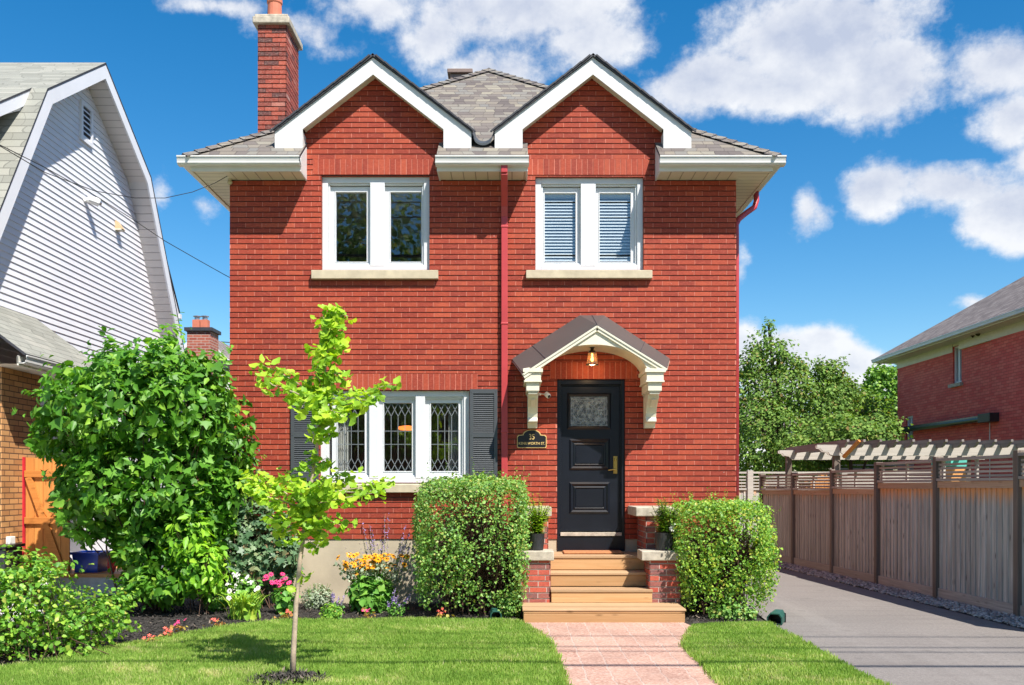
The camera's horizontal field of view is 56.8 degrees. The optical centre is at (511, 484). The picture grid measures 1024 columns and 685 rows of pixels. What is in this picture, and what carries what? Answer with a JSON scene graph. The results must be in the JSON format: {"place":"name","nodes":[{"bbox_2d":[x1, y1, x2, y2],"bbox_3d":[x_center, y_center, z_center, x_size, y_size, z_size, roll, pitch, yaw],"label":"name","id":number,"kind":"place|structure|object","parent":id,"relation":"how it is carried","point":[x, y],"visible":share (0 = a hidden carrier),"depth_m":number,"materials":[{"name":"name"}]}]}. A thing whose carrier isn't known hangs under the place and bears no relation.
{"place":"outdoors","nodes":[
{"label":"outdoors","id":0,"kind":"place"},
{"bbox_2d":[0,565,163,618],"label":"neighbour driveway","id":1,"kind":"structure","parent":0,"point":[78,597],"depth_m":12.80,"materials":[{"name":"grey asphalt"}]},
{"bbox_2d":[0,543,24,594],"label":"waste bin","id":2,"kind":"object","parent":1,"relation":"on","point":[3,550],"visible":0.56,"depth_m":12.26,"materials":[{"name":"black plastic"}]},
{"bbox_2d":[48,567,126,594],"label":"porch deck","id":3,"kind":"structure","parent":1,"relation":"on","point":[94,580],"depth_m":13.18,"materials":[{"name":"stone"}]},
{"bbox_2d":[67,557,73,572],"bbox_3d":[-6.287,1.123,13.305,0.271,0.283,0.195,0,0,0],"label":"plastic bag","id":4,"kind":"object","parent":3,"relation":"on","point":[71,560],"visible":0.13,"depth_m":13.30,"materials":[{"name":"white plastic"}]},
{"bbox_2d":[70,550,111,572],"bbox_3d":[-5.996,1.091,13.515,0.425,0.285,0.480,0,0,0],"label":"recycling bin","id":5,"kind":"object","parent":3,"relation":"on","point":[84,558],"visible":0.75,"depth_m":13.32,"materials":[{"name":"blue plastic"}]},
{"bbox_2d":[107,554,116,572],"bbox_3d":[-5.617,1.098,13.296,0.133,0.320,0.137,0,0,0],"label":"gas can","id":6,"kind":"object","parent":3,"relation":"on","point":[113,567],"visible":0.23,"depth_m":13.26,"materials":[{"name":"red plastic"}]},
{"bbox_2d":[0,63,184,601],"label":"gambrel house","id":7,"kind":"structure","parent":1,"relation":"on","point":[76,271],"depth_m":15.61,"materials":[{"name":"grey plastic"}]},
{"bbox_2d":[6,536,14,543],"bbox_3d":[-6.620,0.774,12.502,0.059,0.191,0.136,0,0,0],"label":"utility box","id":8,"kind":"object","parent":7,"relation":"attached to","point":[10,539],"visible":0.56,"depth_m":12.44,"materials":[{"name":"white plastic"}]},
{"bbox_2d":[22,457,69,585],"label":"wooden gate","id":9,"kind":"structure","parent":7,"relation":"attached to","point":[40,529],"depth_m":12.90,"materials":[{"name":"brown wood"}]},
{"bbox_2d":[83,195,101,206],"bbox_3d":[-7.278,-4.929,16.429,0.312,0.165,0.150,0,0,-39],"label":"wall light","id":10,"kind":"object","parent":7,"relation":"attached to","point":[94,201],"visible":0.98,"depth_m":16.39,"materials":[{"name":"white plastic"}]},
{"bbox_2d":[115,220,124,231],"bbox_3d":[-7.320,-4.842,17.697,0.140,0.180,0.160,0,0,0],"label":"vent hood","id":11,"kind":"object","parent":7,"relation":"attached to","point":[119,227],"visible":1,"depth_m":17.63,"materials":[{"name":"beige plastic"}]},
{"bbox_2d":[178,315,229,485],"bbox_3d":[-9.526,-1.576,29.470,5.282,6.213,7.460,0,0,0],"label":"chimney","id":12,"kind":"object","parent":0,"point":[202,334],"depth_m":25.80,"materials":[{"name":"red brick"}]},
{"bbox_2d":[0,616,571,684],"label":"lawn grass","id":13,"kind":"structure","parent":0,"point":[445,650],"depth_m":8.19,"materials":[{"name":"green plant"}]},
{"bbox_2d":[244,666,332,684],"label":"mulch chips","id":14,"kind":"object","parent":13,"relation":"on","point":[280,675],"visible":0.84,"depth_m":7.29,"materials":[{"name":"wood"}]},
{"bbox_2d":[235,303,401,671],"bbox_3d":[-1.538,0.040,7.494,1.322,2.998,0.700,0,0,0],"label":"ginkgo tree","id":15,"kind":"object","parent":14,"relation":"on","point":[307,514],"visible":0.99,"depth_m":7.47,"materials":[{"name":"green plant"}]},
{"bbox_2d":[0,595,763,664],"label":"planting bed","id":16,"kind":"object","parent":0,"point":[271,611],"visible":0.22,"depth_m":11.09,"materials":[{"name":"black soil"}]},
{"bbox_2d":[0,544,141,662],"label":"shrub","id":17,"kind":"object","parent":16,"relation":"on","point":[69,621],"visible":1,"depth_m":8.41,"materials":[{"name":"green plant"}]},
{"bbox_2d":[12,312,266,617],"bbox_3d":[-4.488,-0.306,11.643,2.903,3.734,2.357,0,0,0],"label":"leafy shrub","id":18,"kind":"object","parent":16,"relation":"on","point":[98,443],"visible":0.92,"depth_m":11.20,"materials":[{"name":"green plant"}]},
{"bbox_2d":[138,633,160,642],"bbox_3d":[-3.424,1.485,8.990,0.253,0.152,0.201,0,0,0],"label":"begonia","id":19,"kind":"object","parent":16,"relation":"on","point":[153,636],"visible":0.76,"depth_m":8.99,"materials":[{"name":"brown plant"}]},
{"bbox_2d":[158,626,172,636],"bbox_3d":[-3.395,1.482,9.383,0.180,0.163,0.236,0,0,0],"label":"begonia","id":20,"kind":"object","parent":16,"relation":"on","point":[165,632],"visible":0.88,"depth_m":9.36,"materials":[{"name":"brown plant"}]},
{"bbox_2d":[142,323,193,606],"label":"sapling shoots","id":21,"kind":"object","parent":16,"relation":"on","point":[148,340],"visible":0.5,"depth_m":11.59,"materials":[{"name":"green plant"}]},
{"bbox_2d":[165,619,188,632],"bbox_3d":[-3.494,1.475,9.836,0.203,0.152,0.311,0,0,0],"label":"begonia","id":22,"kind":"object","parent":16,"relation":"on","point":[180,627],"visible":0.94,"depth_m":9.84,"materials":[{"name":"brown plant"}]},
{"bbox_2d":[163,509,235,616],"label":"sapling shoots","id":23,"kind":"object","parent":16,"relation":"on","point":[213,562],"visible":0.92,"depth_m":11.07,"materials":[{"name":"green plant"}]},
{"bbox_2d":[198,586,229,611],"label":"feathery herb","id":24,"kind":"object","parent":16,"relation":"on","point":[217,604],"visible":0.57,"depth_m":11.43,"materials":[{"name":"green plant"}]},
{"bbox_2d":[203,618,225,626],"bbox_3d":[-3.139,1.484,10.059,0.167,0.146,0.249,0,0,31],"label":"begonia","id":25,"kind":"object","parent":16,"relation":"on","point":[222,623],"visible":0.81,"depth_m":10.08,"materials":[{"name":"brown plant"}]},
{"bbox_2d":[216,589,269,620],"bbox_3d":[-3.090,1.391,10.836,0.620,0.334,0.640,0,0,43],"label":"daylily","id":26,"kind":"object","parent":16,"relation":"on","point":[243,607],"visible":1,"depth_m":10.79,"materials":[{"name":"green plant"}]},
{"bbox_2d":[226,586,260,612],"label":"daisy","id":27,"kind":"object","parent":16,"relation":"on","point":[229,590],"visible":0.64,"depth_m":11.10,"materials":[{"name":"white plant"}]},
{"bbox_2d":[225,572,263,608],"bbox_3d":[-3.261,1.320,11.499,0.487,0.538,0.372,0,0,0],"label":"phlox","id":28,"kind":"object","parent":16,"relation":"on","point":[248,583],"visible":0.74,"depth_m":11.43,"materials":[{"name":"white plant"}]},
{"bbox_2d":[223,423,272,603],"bbox_3d":[-3.359,0.361,12.032,0.717,2.340,0.464,0,0,0],"label":"climbing shrub","id":29,"kind":"object","parent":16,"relation":"on","point":[238,454],"visible":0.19,"depth_m":12.03,"materials":[{"name":"green plant"}]},
{"bbox_2d":[212,474,304,608],"bbox_3d":[-3.302,0.671,11.910,1.372,1.729,0.687,0,0,0],"label":"viburnum shrub","id":30,"kind":"object","parent":16,"relation":"on","point":[259,561],"visible":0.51,"depth_m":11.76,"materials":[{"name":"green plant"}]},
{"bbox_2d":[263,572,300,614],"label":"flowering plant","id":31,"kind":"object","parent":16,"relation":"on","point":[283,602],"visible":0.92,"depth_m":11.27,"materials":[{"name":"green plant"}]},
{"bbox_2d":[274,609,300,619],"bbox_3d":[-2.543,1.488,10.777,0.303,0.146,0.220,0,0,0],"label":"begonia","id":32,"kind":"object","parent":16,"relation":"on","point":[285,615],"visible":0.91,"depth_m":10.79,"materials":[{"name":"brown plant"}]},
{"bbox_2d":[300,583,332,608],"bbox_3d":[-2.416,1.385,11.788,0.430,0.334,0.347,0,0,0],"label":"artemisia","id":33,"kind":"object","parent":16,"relation":"on","point":[315,600],"visible":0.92,"depth_m":11.71,"materials":[{"name":"white plant"}]},
{"bbox_2d":[319,602,341,618],"bbox_3d":[-2.050,1.434,10.728,0.264,0.228,0.245,0,0,0],"label":"catmint","id":34,"kind":"object","parent":16,"relation":"on","point":[328,612],"visible":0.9,"depth_m":10.69,"materials":[{"name":"green plant"}]},
{"bbox_2d":[329,592,344,616],"bbox_3d":[-2.035,1.388,10.897,0.257,0.322,0.186,0,0,0],"label":"salvia","id":35,"kind":"object","parent":16,"relation":"on","point":[341,603],"visible":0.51,"depth_m":10.90,"materials":[{"name":"purple plant"}]},
{"bbox_2d":[359,607,375,618],"bbox_3d":[-1.647,1.483,10.811,0.207,0.154,0.192,0,0,-15],"label":"begonia","id":36,"kind":"object","parent":16,"relation":"on","point":[366,614],"visible":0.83,"depth_m":10.80,"materials":[{"name":"brown plant"}]},
{"bbox_2d":[333,552,413,613],"bbox_3d":[-1.627,1.214,11.478,1.118,0.801,0.619,0,0,0],"label":"coneflower","id":37,"kind":"object","parent":16,"relation":"on","point":[369,591],"visible":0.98,"depth_m":11.38,"materials":[{"name":"green plant"}]},
{"bbox_2d":[352,513,408,601],"bbox_3d":[-1.742,0.959,12.288,0.848,1.199,0.253,0,0,0],"label":"russian sage","id":38,"kind":"object","parent":16,"relation":"on","point":[381,551],"visible":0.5,"depth_m":12.26,"materials":[{"name":"purple plant"}]},
{"bbox_2d":[386,590,410,616],"bbox_3d":[-1.323,1.383,11.020,0.300,0.348,0.182,0,0,0],"label":"salvia","id":39,"kind":"object","parent":16,"relation":"on","point":[392,609],"visible":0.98,"depth_m":11.01,"materials":[{"name":"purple plant"}]},
{"bbox_2d":[435,607,454,617],"bbox_3d":[-0.786,1.478,10.796,0.238,0.159,0.163,0,0,36],"label":"begonia","id":40,"kind":"object","parent":16,"relation":"on","point":[439,614],"visible":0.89,"depth_m":10.80,"materials":[{"name":"brown plant"}]},
{"bbox_2d":[405,462,533,615],"bbox_3d":[-0.441,0.600,11.354,1.581,1.865,1.590,0,0,0],"label":"box hedge","id":41,"kind":"object","parent":16,"relation":"on","point":[470,557],"visible":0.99,"depth_m":10.96,"materials":[{"name":"green plant"}]},
{"bbox_2d":[489,608,501,617],"bbox_3d":[-0.193,1.467,10.813,0.128,0.106,0.168,0,0,-9],"label":"drain outlet","id":42,"kind":"object","parent":16,"relation":"on","point":[497,614],"visible":0.82,"depth_m":10.84,"materials":[{"name":"green plastic"}]},
{"bbox_2d":[494,590,522,617],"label":"creeper","id":43,"kind":"object","parent":16,"relation":"on","point":[507,612],"visible":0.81,"depth_m":11.00,"materials":[{"name":"green plant"}]},
{"bbox_2d":[516,506,551,548],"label":"brick pier","id":44,"kind":"structure","parent":16,"relation":"on","point":[546,533],"depth_m":11.49,"materials":[{"name":"brick"}]},
{"bbox_2d":[516,549,553,615],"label":"brick pier","id":45,"kind":"structure","parent":16,"relation":"on","point":[539,581],"depth_m":11.09,"materials":[{"name":"brick"}]},
{"bbox_2d":[529,533,544,549],"bbox_3d":[0.289,0.672,11.242,0.201,0.200,0.201,0,0,0],"label":"plant pot","id":46,"kind":"object","parent":45,"relation":"on","point":[537,540],"visible":0.89,"depth_m":11.16,"materials":[{"name":"black plastic"}]},
{"bbox_2d":[526,493,551,533],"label":"potted plant","id":47,"kind":"object","parent":46,"relation":"in","point":[537,526],"visible":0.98,"depth_m":11.20,"materials":[{"name":"green plant"}]},
{"bbox_2d":[628,506,677,586],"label":"brick pier","id":48,"kind":"structure","parent":16,"relation":"on","point":[646,526],"depth_m":11.49,"materials":[{"name":"brick"}]},
{"bbox_2d":[637,549,685,604],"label":"brick pier","id":49,"kind":"structure","parent":16,"relation":"on","point":[662,582],"depth_m":11.09,"materials":[{"name":"brick"}]},
{"bbox_2d":[654,532,673,550],"bbox_3d":[1.802,0.667,11.242,0.230,0.210,0.230,0,0,0],"label":"plant pot","id":50,"kind":"object","parent":49,"relation":"on","point":[663,541],"visible":0.9,"depth_m":11.15,"materials":[{"name":"black plastic"}]},
{"bbox_2d":[647,498,678,532],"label":"potted plant","id":51,"kind":"object","parent":50,"relation":"in","point":[664,524],"visible":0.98,"depth_m":11.19,"materials":[{"name":"green plant"}]},
{"bbox_2d":[666,487,782,615],"bbox_3d":[2.486,0.748,11.333,1.370,1.570,1.502,0,0,0],"label":"box hedge","id":52,"kind":"object","parent":16,"relation":"on","point":[720,565],"visible":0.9,"depth_m":10.93,"materials":[{"name":"green plant"}]},
{"bbox_2d":[702,599,761,620],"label":"creeper","id":53,"kind":"object","parent":16,"relation":"on","point":[724,611],"visible":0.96,"depth_m":10.77,"materials":[{"name":"green plant"}]},
{"bbox_2d":[0,0,1023,470],"label":"sky","id":54,"kind":"structure","parent":0,"point":[895,207],"materials":[{"name":"blue"}]},
{"bbox_2d":[525,622,718,684],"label":"path","id":55,"kind":"structure","parent":0,"point":[624,653],"depth_m":8.56,"materials":[{"name":"pink stone"}]},
{"bbox_2d":[522,552,685,622],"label":"front steps","id":56,"kind":"structure","parent":55,"relation":"on","point":[601,604],"depth_m":11.06,"materials":[{"name":"brown wood"}]},
{"bbox_2d":[562,550,623,553],"bbox_3d":[1.024,0.852,12.020,0.754,0.025,0.360,0,0,0],"label":"doormat","id":57,"kind":"object","parent":56,"relation":"on","point":[592,551],"visible":1,"depth_m":11.85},
{"bbox_2d":[739,397,794,467],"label":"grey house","id":58,"kind":"structure","parent":0,"point":[760,435],"depth_m":50.30,"materials":[{"name":"grey"}]},
{"bbox_2d":[743,565,1023,684],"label":"driveway","id":59,"kind":"structure","parent":0,"point":[894,640],"depth_m":9.69,"materials":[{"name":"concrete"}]},
{"bbox_2d":[767,609,785,624],"bbox_3d":[2.921,1.452,10.445,0.170,0.135,0.223,0,0,29],"label":"drain outlet","id":60,"kind":"object","parent":59,"relation":"on","point":[777,616],"visible":0.92,"depth_m":10.45,"materials":[{"name":"green plastic"}]},
{"bbox_2d":[762,557,1023,628],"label":"gravel","id":61,"kind":"structure","parent":0,"point":[993,615],"depth_m":12.78,"materials":[{"name":"grey gravel"}]},
{"bbox_2d":[759,450,1023,616],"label":"wooden fence","id":62,"kind":"object","parent":61,"relation":"on","point":[959,540],"visible":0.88,"depth_m":13.27,"materials":[{"name":"brown wood"}]},
{"bbox_2d":[871,276,1023,477],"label":"hip roof house","id":63,"kind":"structure","parent":0,"point":[950,368],"depth_m":24.95,"materials":[{"name":"red brick"}]},
{"bbox_2d":[908,416,912,439],"bbox_3d":[12.095,-1.428,28.591,0.090,1.316,0.503,0,0,0],"label":"window","id":64,"kind":"structure","parent":63,"relation":"in","point":[910,421],"depth_m":28.78,"materials":[{"name":"grey glass"}]},
{"bbox_2d":[900,412,998,432],"bbox_3d":[11.840,-1.668,25.923,0.280,0.220,5.433,0,0,0],"label":"awning","id":65,"kind":"object","parent":63,"relation":"attached to","point":[990,417],"visible":0.93,"depth_m":24.90,"materials":[{"name":"black plastic"}]},
{"bbox_2d":[948,346,962,387],"bbox_3d":[12.025,-3.204,25.532,0.230,1.112,0.702,0,0,0],"label":"window","id":66,"kind":"structure","parent":63,"relation":"in","point":[958,382],"depth_m":25.57,"materials":[{"name":"white plastic"}]},
{"label":"ground","id":67,"kind":"structure","parent":0,"visible":0},
{"bbox_2d":[176,0,786,603],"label":"brick house","id":68,"kind":"structure","parent":67,"relation":"on","point":[490,252],"depth_m":12.29,"materials":[{"name":"red brick"}]},
{"bbox_2d":[0,146,226,197],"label":"overhead wire","id":69,"kind":"object","parent":68,"relation":"attached to","point":[99,191],"visible":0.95,"depth_m":9.69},
{"bbox_2d":[0,145,229,277],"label":"overhead wire","id":70,"kind":"object","parent":68,"relation":"attached to","point":[113,207],"visible":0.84,"depth_m":11.03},
{"bbox_2d":[338,413,348,470],"bbox_3d":[-2.260,-0.620,12.575,0.200,1.300,0.030,0,0,0],"label":"curtain","id":71,"kind":"object","parent":68,"relation":"hanging from","point":[341,441],"visible":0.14,"depth_m":12.57,"materials":[{"name":"white fabric"}]},
{"bbox_2d":[311,177,437,279],"bbox_3d":[-1.773,-3.337,12.352,1.637,1.349,0.275,0,0,0],"label":"window","id":72,"kind":"structure","parent":68,"relation":"in","point":[378,266],"depth_m":12.34,"materials":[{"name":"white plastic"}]},
{"bbox_2d":[321,391,476,492],"bbox_3d":[-1.523,-0.564,12.352,2.176,1.323,0.275,0,0,0],"label":"window","id":73,"kind":"structure","parent":68,"relation":"in","point":[421,402],"depth_m":12.36,"materials":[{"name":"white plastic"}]},
{"bbox_2d":[398,425,411,429],"bbox_3d":[-1.508,-1.249,13.600,0.260,0.921,0.260,0,0,0],"label":"pendant lamp","id":74,"kind":"object","parent":68,"relation":"hanging from","point":[406,427],"visible":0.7,"depth_m":13.50,"materials":[{"name":"orange glass"}]},
{"bbox_2d":[448,404,457,470],"bbox_3d":[-0.773,-0.620,12.575,0.140,1.300,0.030,0,0,0],"label":"curtain","id":75,"kind":"object","parent":68,"relation":"hanging from","point":[454,436],"visible":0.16,"depth_m":12.58,"materials":[{"name":"white fabric"}]},
{"bbox_2d":[517,430,546,447],"bbox_3d":[0.257,-0.600,12.276,0.383,0.238,0.020,0,0,0],"label":"house number sign","id":76,"kind":"object","parent":68,"relation":"attached to","point":[531,439],"visible":1,"depth_m":12.27,"materials":[{"name":"black metal"}]},
{"bbox_2d":[538,392,550,397],"bbox_3d":[0.418,-1.161,12.245,0.188,0.088,0.069,0,0,39],"label":"security camera","id":77,"kind":"object","parent":68,"relation":"attached to","point":[546,394],"visible":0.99,"depth_m":12.20,"materials":[{"name":"white plastic"}]},
{"bbox_2d":[526,178,651,278],"bbox_3d":[0.997,-3.334,12.352,1.630,1.329,0.275,0,0,0],"label":"window","id":78,"kind":"structure","parent":68,"relation":"in","point":[587,193],"depth_m":12.36,"materials":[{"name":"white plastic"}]},
{"bbox_2d":[557,380,624,550],"bbox_3d":[1.026,-0.256,12.363,0.879,2.222,0.175,0,0,0],"label":"door","id":79,"kind":"structure","parent":68,"relation":"in","point":[590,413],"depth_m":12.38,"materials":[{"name":"black paint"}]},
{"bbox_2d":[586,347,597,365],"bbox_3d":[1.012,-1.638,11.940,0.158,0.257,0.158,0,0,0],"label":"porch lamp","id":80,"kind":"object","parent":68,"relation":"hanging from","point":[592,360],"visible":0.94,"depth_m":11.89,"materials":[{"name":"brown metal"}]},
{"bbox_2d":[678,620,891,684],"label":"lawn grass","id":81,"kind":"structure","parent":67,"relation":"on","point":[746,652],"depth_m":8.15,"materials":[{"name":"green plant"}]},
{"bbox_2d":[739,317,865,487],"bbox_3d":[7.633,-1.639,26.901,4.770,6.347,3.126,0,0,-30],"label":"crabapple tree","id":82,"kind":"object","parent":67,"relation":"on","point":[775,414],"visible":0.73,"depth_m":26.53,"materials":[{"name":"green plant"}]},
{"bbox_2d":[739,464,913,487],"bbox_3d":[6.350,0.455,28.310,11.700,2.150,0.060,0,0,0],"label":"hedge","id":83,"kind":"object","parent":67,"relation":"on","point":[840,469],"depth_m":28.28,"materials":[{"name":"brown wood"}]},
{"bbox_2d":[739,470,930,544],"bbox_3d":[5.620,0.605,20.700,7.360,1.850,0.120,0,0,0],"label":"wooden fence","id":84,"kind":"object","parent":67,"relation":"on","point":[748,491],"visible":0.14,"depth_m":20.69,"materials":[{"name":"brown wood"}]},
{"bbox_2d":[767,406,912,484],"bbox_3d":[7.623,-0.143,21.872,3.020,3.354,2.284,0,0,-21],"label":"tree","id":85,"kind":"object","parent":67,"relation":"on","point":[878,426],"visible":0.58,"depth_m":21.68,"materials":[{"name":"green plant"}]},
{"bbox_2d":[793,370,896,470],"bbox_3d":[11.178,-1.143,30.973,3.938,5.357,3.506,0,0,-33],"label":"shade tree","id":86,"kind":"object","parent":67,"relation":"on","point":[873,402],"visible":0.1,"depth_m":30.55,"materials":[{"name":"green plant"}]},
{"bbox_2d":[848,363,896,460],"bbox_3d":[14.195,-1.588,36.080,3.282,6.244,2.542,0,0,0],"label":"maple tree","id":87,"kind":"object","parent":67,"relation":"on","point":[880,380],"visible":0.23,"depth_m":35.59,"materials":[{"name":"green plant"}]},
{"bbox_2d":[778,439,1023,488],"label":"pergola","id":88,"kind":"object","parent":67,"relation":"on","point":[896,449],"visible":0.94,"depth_m":16.11,"materials":[{"name":"brown wood"}]},
{"bbox_2d":[931,459,966,482],"bbox_3d":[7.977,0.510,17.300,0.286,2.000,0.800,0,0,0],"label":"play shed","id":89,"kind":"structure","parent":67,"relation":"on","point":[961,461],"depth_m":16.90,"materials":[{"name":"teal paint"}]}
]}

